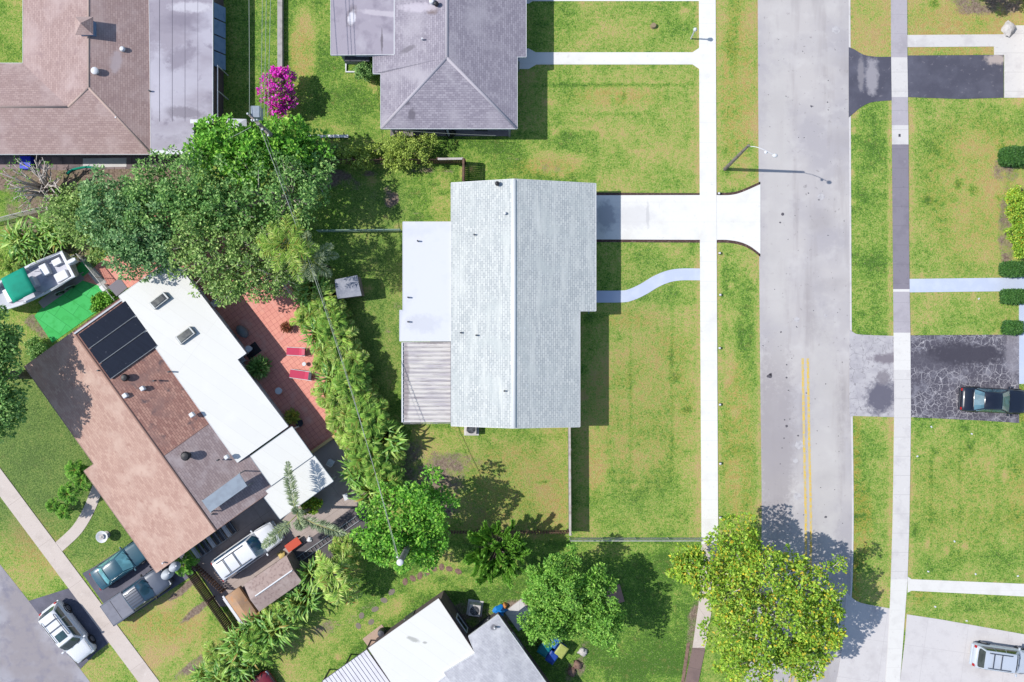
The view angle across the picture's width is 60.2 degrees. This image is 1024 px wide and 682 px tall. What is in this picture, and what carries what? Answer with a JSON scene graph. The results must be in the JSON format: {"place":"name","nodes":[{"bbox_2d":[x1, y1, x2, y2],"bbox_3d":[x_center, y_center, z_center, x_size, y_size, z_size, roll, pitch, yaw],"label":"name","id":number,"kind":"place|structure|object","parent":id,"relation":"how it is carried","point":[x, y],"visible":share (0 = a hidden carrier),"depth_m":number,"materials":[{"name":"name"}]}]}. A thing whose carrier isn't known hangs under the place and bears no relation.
{"place":"outdoors","nodes":[
{"label":"outdoors","id":0,"kind":"place"},
{"bbox_2d":[0,565,89,681],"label":"side road","id":1,"kind":"structure","parent":0,"point":[31,650],"depth_m":68.99,"materials":[{"name":"asphalt"}]},
{"bbox_2d":[29,588,108,668],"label":"asphalt driveway","id":2,"kind":"structure","parent":0,"point":[65,596],"depth_m":68.97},
{"bbox_2d":[38,599,97,662],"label":"parked wagon","id":3,"kind":"object","parent":2,"relation":"on","point":[66,631],"visible":1,"depth_m":67.70,"materials":[{"name":"white paint"}]},
{"bbox_2d":[56,485,100,550],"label":"curved path","id":4,"kind":"structure","parent":0,"point":[70,535],"depth_m":68.97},
{"bbox_2d":[0,468,159,681],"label":"sidewalk","id":5,"kind":"structure","parent":0,"point":[70,576],"depth_m":68.95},
{"bbox_2d":[0,155,191,169],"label":"wall","id":6,"kind":"structure","parent":0,"point":[64,162],"depth_m":68.98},
{"bbox_2d":[0,0,227,154],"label":"brown hip house","id":7,"kind":"structure","parent":0,"point":[113,77],"depth_m":65.85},
{"bbox_2d":[82,546,197,621],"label":"asphalt driveway","id":8,"kind":"structure","parent":0,"point":[122,583],"depth_m":68.97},
{"bbox_2d":[89,541,146,589],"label":"parked sedan","id":9,"kind":"object","parent":8,"relation":"on","point":[118,565],"visible":0.73,"depth_m":67.96,"materials":[{"name":"teal paint"}]},
{"bbox_2d":[100,567,174,625],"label":"parked pickup","id":10,"kind":"object","parent":8,"relation":"on","point":[135,596],"visible":0.95,"depth_m":67.78,"materials":[{"name":"paint"}]},
{"bbox_2d":[83,215,341,450],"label":"patio","id":11,"kind":"structure","parent":0,"point":[261,322],"depth_m":68.96,"materials":[{"name":"brick"}]},
{"bbox_2d":[245,354,272,380],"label":"potted plant","id":12,"kind":"object","parent":11,"relation":"on","point":[257,366],"visible":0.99,"depth_m":67.93,"materials":[{"name":"green plant"}]},
{"bbox_2d":[277,0,283,66],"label":"garden wall","id":13,"kind":"structure","parent":0,"point":[280,32],"depth_m":68.55,"materials":[{"name":"grey concrete"}]},
{"bbox_2d":[196,439,366,606],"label":"yard paving","id":14,"kind":"structure","parent":0,"point":[258,513],"depth_m":68.97,"materials":[{"name":"concrete"}]},
{"bbox_2d":[222,586,260,623],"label":"covered trailer","id":15,"kind":"object","parent":14,"relation":"on","point":[238,601],"visible":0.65,"depth_m":67.90,"materials":[{"name":"brown metal"}]},
{"bbox_2d":[211,520,284,581],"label":"parked van","id":16,"kind":"object","parent":14,"relation":"on","point":[238,557],"visible":0.96,"depth_m":67.16,"materials":[{"name":"white paint"}]},
{"bbox_2d":[244,551,304,611],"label":"garden shed","id":17,"kind":"structure","parent":14,"relation":"on","point":[272,583],"depth_m":66.55,"materials":[{"name":"brown paint"}]},
{"bbox_2d":[261,461,346,548],"bbox_3d":[-15.285,12.041,66.275,6.387,5.476,6.564,0,90,0],"label":"date palm","id":18,"kind":"object","parent":14,"relation":"on","point":[302,524],"visible":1,"depth_m":64.33,"materials":[{"name":"green plant"}]},
{"bbox_2d":[314,549,362,604],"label":"fan leaf palm","id":19,"kind":"object","parent":14,"relation":"on","point":[341,581],"visible":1,"depth_m":65.75,"materials":[{"name":"green plant"}]},
{"bbox_2d":[328,532,362,569],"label":"areca palm","id":20,"kind":"object","parent":14,"relation":"on","point":[339,546],"visible":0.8,"depth_m":67.53,"materials":[{"name":"green plant"}]},
{"bbox_2d":[293,505,369,569],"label":"dark strip","id":21,"kind":"object","parent":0,"point":[347,516],"visible":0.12,"depth_m":68.88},
{"bbox_2d":[399,179,595,427],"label":"gable house","id":22,"kind":"structure","parent":0,"point":[499,284],"depth_m":65.60,"materials":[{"name":"white"}]},
{"bbox_2d":[0,0,1023,681],"bbox_3d":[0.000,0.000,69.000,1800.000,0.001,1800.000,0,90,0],"label":"ground","id":23,"kind":"structure","parent":0,"point":[636,452],"depth_m":69.00,"materials":[{"name":"green plant"}]},
{"bbox_2d":[0,304,31,442],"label":"broadleaf tree","id":24,"kind":"object","parent":23,"relation":"on","point":[11,405],"visible":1,"depth_m":62.13,"materials":[{"name":"green plant"}]},
{"bbox_2d":[0,216,42,258],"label":"broadleaf clump","id":25,"kind":"object","parent":23,"relation":"on","point":[11,235],"visible":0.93,"depth_m":66.95,"materials":[{"name":"green plant"}]},
{"bbox_2d":[0,155,60,212],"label":"bare tree","id":26,"kind":"object","parent":23,"relation":"on","point":[45,187],"visible":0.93,"depth_m":66.55,"materials":[{"name":"grey plant"}]},
{"bbox_2d":[0,251,85,308],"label":"motor boat","id":27,"kind":"object","parent":23,"relation":"on","point":[37,279],"visible":0.99,"depth_m":67.31,"materials":[{"name":"white plastic"}]},
{"bbox_2d":[25,212,73,258],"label":"broadleaf clump","id":28,"kind":"object","parent":23,"relation":"on","point":[42,240],"visible":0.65,"depth_m":67.12,"materials":[{"name":"green plant"}]},
{"bbox_2d":[57,481,83,504],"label":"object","id":29,"kind":"object","parent":23,"relation":"on","point":[67,488],"visible":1,"depth_m":67.00,"materials":[{"name":"green plant"}]},
{"bbox_2d":[35,259,110,342],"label":"turf mat","id":30,"kind":"object","parent":23,"relation":"on","point":[63,314],"visible":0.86,"depth_m":68.97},
{"bbox_2d":[89,289,118,312],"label":"round shrub","id":31,"kind":"object","parent":30,"relation":"on","point":[99,300],"visible":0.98,"depth_m":68.02,"materials":[{"name":"green plant"}]},
{"bbox_2d":[34,181,122,263],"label":"broadleaf tree","id":32,"kind":"object","parent":23,"relation":"on","point":[64,209],"visible":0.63,"depth_m":64.77,"materials":[{"name":"green plant"}]},
{"bbox_2d":[75,163,187,282],"bbox_3d":[-27.521,-8.401,65.131,8.105,7.787,8.418,0,90,0],"label":"broadleaf tree","id":33,"kind":"object","parent":23,"relation":"on","point":[113,200],"visible":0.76,"depth_m":63.06,"materials":[{"name":"green plant"}]},
{"bbox_2d":[93,216,174,272],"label":"broadleaf tree","id":34,"kind":"object","parent":23,"relation":"on","point":[125,252],"visible":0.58,"depth_m":63.49,"materials":[{"name":"green plant"}]},
{"bbox_2d":[119,143,236,236],"bbox_3d":[-23.963,-10.774,64.940,8.500,8.171,7.010,0,90,0],"label":"broadleaf tree","id":35,"kind":"object","parent":23,"relation":"on","point":[190,189],"visible":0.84,"depth_m":62.48,"materials":[{"name":"green plant"}]},
{"bbox_2d":[24,259,336,572],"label":"patio house","id":36,"kind":"structure","parent":23,"relation":"on","point":[164,406],"depth_m":65.83,"materials":[{"name":"beige"}]},
{"bbox_2d":[185,566,236,635],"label":"board fence","id":37,"kind":"object","parent":23,"relation":"on","point":[219,617],"visible":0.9,"depth_m":68.10,"materials":[{"name":"brown wood"}]},
{"bbox_2d":[164,201,279,307],"bbox_3d":[-21.287,-6.455,65.247,8.918,7.555,8.132,0,90,0],"label":"broadleaf tree","id":38,"kind":"object","parent":23,"relation":"on","point":[227,259],"visible":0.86,"depth_m":63.23,"materials":[{"name":"green plant"}]},
{"bbox_2d":[202,640,247,681],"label":"areca palm","id":39,"kind":"object","parent":23,"relation":"on","point":[210,654],"visible":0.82,"depth_m":67.16,"materials":[{"name":"green plant"}]},
{"bbox_2d":[181,112,278,189],"bbox_3d":[-20.235,-13.832,65.059,6.984,7.926,4.791,27,90,0],"label":"broadleaf tree","id":40,"kind":"object","parent":23,"relation":"on","point":[225,145],"visible":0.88,"depth_m":62.81,"materials":[{"name":"green plant"}]},
{"bbox_2d":[215,624,254,664],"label":"broadleaf clump","id":41,"kind":"object","parent":23,"relation":"on","point":[233,635],"visible":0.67,"depth_m":66.81,"materials":[{"name":"green plant"}]},
{"bbox_2d":[216,638,258,681],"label":"broadleaf clump","id":42,"kind":"object","parent":23,"relation":"on","point":[243,671],"visible":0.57,"depth_m":67.06,"materials":[{"name":"green plant"}]},
{"bbox_2d":[236,619,279,666],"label":"areca palm","id":43,"kind":"object","parent":23,"relation":"on","point":[255,654],"visible":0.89,"depth_m":66.55,"materials":[{"name":"green plant"}]},
{"bbox_2d":[197,149,338,242],"bbox_3d":[-17.674,-10.324,65.140,9.974,7.779,7.214,0,90,0],"label":"broadleaf tree","id":44,"kind":"object","parent":23,"relation":"on","point":[307,189],"visible":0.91,"depth_m":63.22,"materials":[{"name":"green plant"}]},
{"bbox_2d":[238,218,302,299],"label":"broadleaf tree","id":45,"kind":"object","parent":23,"relation":"on","point":[280,279],"visible":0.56,"depth_m":63.86,"materials":[{"name":"green plant"}]},
{"bbox_2d":[252,608,300,651],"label":"broadleaf clump","id":46,"kind":"object","parent":23,"relation":"on","point":[280,629],"visible":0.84,"depth_m":66.71,"materials":[{"name":"green plant"}]},
{"bbox_2d":[255,65,298,118],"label":"bougainvillea","id":47,"kind":"object","parent":23,"relation":"on","point":[282,103],"visible":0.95,"depth_m":66.57,"materials":[{"name":"pink plant"}]},
{"bbox_2d":[261,594,303,629],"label":"areca palm","id":48,"kind":"object","parent":23,"relation":"on","point":[276,607],"visible":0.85,"depth_m":67.18,"materials":[{"name":"green plant"}]},
{"bbox_2d":[237,113,335,176],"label":"broadleaf tree","id":49,"kind":"object","parent":23,"relation":"on","point":[287,143],"visible":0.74,"depth_m":63.87,"materials":[{"name":"green plant"}]},
{"bbox_2d":[255,208,320,283],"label":"queen palm","id":50,"kind":"object","parent":23,"relation":"on","point":[297,246],"visible":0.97,"depth_m":61.43,"materials":[{"name":"green plant"}]},
{"bbox_2d":[278,583,322,624],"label":"broadleaf clump","id":51,"kind":"object","parent":23,"relation":"on","point":[302,598],"visible":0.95,"depth_m":67.31,"materials":[{"name":"green plant"}]},
{"bbox_2d":[297,556,322,596],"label":"broadleaf clump","id":52,"kind":"object","parent":23,"relation":"on","point":[308,572],"visible":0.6,"depth_m":67.06,"materials":[{"name":"green plant"}]},
{"bbox_2d":[291,270,332,312],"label":"broadleaf clump","id":53,"kind":"object","parent":23,"relation":"on","point":[305,295],"visible":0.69,"depth_m":67.24,"materials":[{"name":"green plant"}]},
{"bbox_2d":[288,230,338,282],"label":"queen palm","id":54,"kind":"object","parent":23,"relation":"on","point":[321,254],"visible":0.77,"depth_m":62.68,"materials":[{"name":"green plant"}]},
{"bbox_2d":[301,279,352,323],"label":"areca palm","id":55,"kind":"object","parent":23,"relation":"on","point":[329,300],"visible":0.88,"depth_m":66.98,"materials":[{"name":"green plant"}]},
{"bbox_2d":[310,374,351,415],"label":"areca palm","id":56,"kind":"object","parent":23,"relation":"on","point":[331,399],"visible":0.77,"depth_m":66.91,"materials":[{"name":"green plant"}]},
{"bbox_2d":[314,301,350,345],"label":"areca palm","id":57,"kind":"object","parent":23,"relation":"on","point":[338,322],"visible":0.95,"depth_m":66.51,"materials":[{"name":"green plant"}]},
{"bbox_2d":[310,319,361,362],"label":"areca palm","id":58,"kind":"object","parent":23,"relation":"on","point":[331,352],"visible":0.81,"depth_m":66.93,"materials":[{"name":"green plant"}]},
{"bbox_2d":[324,402,356,431],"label":"areca palm","id":59,"kind":"object","parent":23,"relation":"on","point":[333,421],"visible":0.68,"depth_m":67.23,"materials":[{"name":"green plant"}]},
{"bbox_2d":[335,275,364,298],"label":"garden shed","id":60,"kind":"structure","parent":23,"relation":"on","point":[349,287],"depth_m":67.05,"materials":[{"name":"metal"}]},
{"bbox_2d":[331,422,373,459],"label":"areca palm","id":61,"kind":"object","parent":23,"relation":"on","point":[348,440],"visible":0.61,"depth_m":66.66,"materials":[{"name":"green plant"}]},
{"bbox_2d":[332,358,373,402],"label":"areca palm","id":62,"kind":"object","parent":23,"relation":"on","point":[356,374],"visible":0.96,"depth_m":66.46,"materials":[{"name":"green plant"}]},
{"bbox_2d":[334,143,381,170],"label":"round shrub","id":63,"kind":"object","parent":23,"relation":"on","point":[356,152],"visible":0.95,"depth_m":67.44,"materials":[{"name":"green plant"}]},
{"bbox_2d":[348,475,387,513],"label":"broadleaf clump","id":64,"kind":"object","parent":23,"relation":"on","point":[365,497],"visible":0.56,"depth_m":66.94,"materials":[{"name":"green plant"}]},
{"bbox_2d":[344,436,393,475],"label":"areca palm","id":65,"kind":"object","parent":23,"relation":"on","point":[361,459],"visible":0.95,"depth_m":66.37,"materials":[{"name":"green plant"}]},
{"bbox_2d":[345,395,399,438],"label":"areca palm","id":66,"kind":"object","parent":23,"relation":"on","point":[373,414],"visible":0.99,"depth_m":66.21,"materials":[{"name":"green plant"}]},
{"bbox_2d":[362,457,405,499],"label":"areca palm","id":67,"kind":"object","parent":23,"relation":"on","point":[384,472],"visible":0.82,"depth_m":66.38,"materials":[{"name":"green plant"}]},
{"bbox_2d":[372,413,407,463],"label":"broadleaf clump","id":68,"kind":"object","parent":23,"relation":"on","point":[399,439],"visible":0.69,"depth_m":66.94,"materials":[{"name":"green plant"}]},
{"bbox_2d":[349,464,459,575],"bbox_3d":[-7.799,13.000,65.436,8.254,7.182,8.161,0,90,0],"label":"round tree","id":69,"kind":"object","parent":23,"relation":"on","point":[423,501],"visible":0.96,"depth_m":63.63,"materials":[{"name":"green plant"}]},
{"bbox_2d":[375,130,437,171],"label":"round shrub","id":70,"kind":"object","parent":23,"relation":"on","point":[399,153],"visible":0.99,"depth_m":67.22,"materials":[{"name":"green plant"}]},
{"bbox_2d":[330,0,525,136],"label":"hip house","id":71,"kind":"structure","parent":23,"relation":"on","point":[443,65],"depth_m":65.76,"materials":[{"name":"grey"}]},
{"bbox_2d":[322,590,549,681],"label":"ribbed roof house","id":72,"kind":"structure","parent":23,"relation":"on","point":[436,638],"depth_m":66.16,"materials":[{"name":"grey"}]},
{"bbox_2d":[390,130,510,135],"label":"porch slab","id":73,"kind":"structure","parent":23,"relation":"on","point":[477,133],"depth_m":68.95,"materials":[{"name":"concrete"}]},
{"bbox_2d":[462,519,531,588],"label":"spiky tree","id":74,"kind":"object","parent":23,"relation":"on","point":[504,551],"visible":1,"depth_m":65.27,"materials":[{"name":"green plant"}]},
{"bbox_2d":[516,541,627,657],"bbox_3d":[4.369,18.874,65.469,8.115,7.113,8.332,0,90,0],"label":"lobed tree","id":75,"kind":"object","parent":23,"relation":"on","point":[555,611],"visible":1,"depth_m":63.93,"materials":[{"name":"green plant"}]},
{"bbox_2d":[664,512,847,681],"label":"flowering tree","id":76,"kind":"object","parent":23,"relation":"on","point":[690,563],"visible":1,"depth_m":62.78,"materials":[{"name":"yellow plant"}]},
{"bbox_2d":[997,144,1023,168],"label":"trimmed hedge","id":77,"kind":"object","parent":23,"relation":"on","point":[1010,156],"visible":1,"depth_m":67.77,"materials":[{"name":"green plant"}]},
{"bbox_2d":[998,260,1023,277],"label":"trimmed hedge","id":78,"kind":"object","parent":23,"relation":"on","point":[1011,269],"visible":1,"depth_m":67.95,"materials":[{"name":"green plant"}]},
{"bbox_2d":[998,288,1023,304],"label":"trimmed hedge","id":79,"kind":"object","parent":23,"relation":"on","point":[1011,296],"visible":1,"depth_m":68.03,"materials":[{"name":"green plant"}]},
{"bbox_2d":[1003,184,1023,258],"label":"flecked bush","id":80,"kind":"object","parent":23,"relation":"on","point":[1017,199],"visible":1,"depth_m":67.67,"materials":[{"name":"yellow plant"}]},
{"bbox_2d":[519,48,698,68],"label":"path","id":81,"kind":"structure","parent":0,"point":[532,59],"depth_m":68.97,"materials":[{"name":"white concrete"}]},
{"bbox_2d":[596,268,699,302],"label":"curved path","id":82,"kind":"structure","parent":0,"point":[648,285],"depth_m":68.97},
{"bbox_2d":[596,185,759,252],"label":"driveway","id":83,"kind":"structure","parent":0,"point":[653,217],"depth_m":68.97,"materials":[{"name":"white concrete"}]},
{"bbox_2d":[596,182,759,254],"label":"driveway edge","id":84,"kind":"object","parent":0,"point":[689,241],"visible":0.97,"depth_m":68.99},
{"bbox_2d":[685,648,704,681],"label":"sidewalk","id":85,"kind":"structure","parent":0,"point":[695,665],"depth_m":68.95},
{"bbox_2d":[692,544,716,647],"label":"sidewalk","id":86,"kind":"structure","parent":0,"point":[702,612],"depth_m":68.95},
{"bbox_2d":[699,0,717,543],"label":"sidewalk","id":87,"kind":"structure","parent":0,"point":[708,264],"depth_m":68.95,"materials":[{"name":"white concrete"}]},
{"bbox_2d":[744,0,851,681],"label":"road","id":88,"kind":"structure","parent":0,"point":[804,243],"depth_m":68.99,"materials":[{"name":"asphalt"}]},
{"bbox_2d":[788,358,806,681],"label":"road line","id":89,"kind":"object","parent":88,"relation":"on","point":[804,450],"visible":0.62,"depth_m":68.98,"materials":[{"name":"yellow paint"}]},
{"bbox_2d":[794,358,811,681],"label":"road line","id":90,"kind":"object","parent":88,"relation":"on","point":[809,450],"visible":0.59,"depth_m":68.98,"materials":[{"name":"yellow paint"}]},
{"bbox_2d":[836,0,853,681],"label":"road edge","id":91,"kind":"object","parent":88,"relation":"attached to","point":[851,321],"visible":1,"depth_m":68.98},
{"bbox_2d":[837,592,889,681],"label":"driveway","id":92,"kind":"structure","parent":0,"point":[863,658],"depth_m":68.97,"materials":[{"name":"concrete"}]},
{"bbox_2d":[849,47,891,116],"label":"asphalt driveway","id":93,"kind":"structure","parent":0,"point":[869,79],"depth_m":68.97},
{"bbox_2d":[849,330,893,416],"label":"worn driveway","id":94,"kind":"structure","parent":0,"point":[871,375],"depth_m":68.97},
{"bbox_2d":[885,650,901,681],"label":"sidewalk","id":95,"kind":"structure","parent":0,"point":[893,666],"depth_m":68.95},
{"bbox_2d":[888,579,907,649],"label":"sidewalk","id":96,"kind":"structure","parent":0,"point":[898,590],"depth_m":68.95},
{"bbox_2d":[891,0,906,56],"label":"sidewalk","id":97,"kind":"structure","parent":0,"point":[898,28],"depth_m":68.95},
{"bbox_2d":[891,57,907,96],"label":"sidewalk","id":98,"kind":"structure","parent":0,"point":[899,73],"depth_m":68.95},
{"bbox_2d":[892,97,907,124],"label":"sidewalk","id":99,"kind":"structure","parent":0,"point":[899,110],"depth_m":68.95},
{"bbox_2d":[891,419,910,578],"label":"sidewalk","id":100,"kind":"structure","parent":0,"point":[901,499],"depth_m":68.95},
{"bbox_2d":[892,144,909,288],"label":"sidewalk","id":101,"kind":"structure","parent":0,"point":[900,189],"depth_m":68.95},
{"bbox_2d":[893,292,909,332],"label":"sidewalk","id":102,"kind":"structure","parent":0,"point":[901,312],"depth_m":68.95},
{"bbox_2d":[893,333,910,369],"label":"sidewalk","id":103,"kind":"structure","parent":0,"point":[902,354],"depth_m":68.95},
{"bbox_2d":[894,370,910,418],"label":"sidewalk","id":104,"kind":"structure","parent":0,"point":[902,394],"depth_m":68.95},
{"bbox_2d":[907,55,1003,98],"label":"asphalt driveway","id":105,"kind":"structure","parent":0,"point":[958,76],"depth_m":68.97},
{"bbox_2d":[900,614,1023,681],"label":"driveway","id":106,"kind":"structure","parent":0,"point":[937,650],"depth_m":68.97,"materials":[{"name":"concrete"}]},
{"bbox_2d":[969,641,1023,676],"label":"parked wagon","id":107,"kind":"object","parent":106,"relation":"on","point":[994,657],"visible":1,"depth_m":67.42,"materials":[{"name":"silver metal"}]},
{"bbox_2d":[910,335,1018,422],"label":"cracked driveway","id":108,"kind":"structure","parent":0,"point":[944,368],"depth_m":68.97,"materials":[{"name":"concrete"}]},
{"bbox_2d":[958,386,1023,415],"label":"parked coupe","id":109,"kind":"object","parent":108,"relation":"on","point":[1009,400],"visible":1,"depth_m":68.02,"materials":[{"name":"blue paint"}]},
{"bbox_2d":[907,25,1023,97],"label":"path","id":110,"kind":"structure","parent":0,"point":[1011,49],"depth_m":68.97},
{"bbox_2d":[908,577,1023,595],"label":"path","id":111,"kind":"structure","parent":0,"point":[992,588],"depth_m":68.97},
{"bbox_2d":[910,277,1023,383],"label":"path","id":112,"kind":"structure","parent":0,"point":[959,285],"depth_m":68.97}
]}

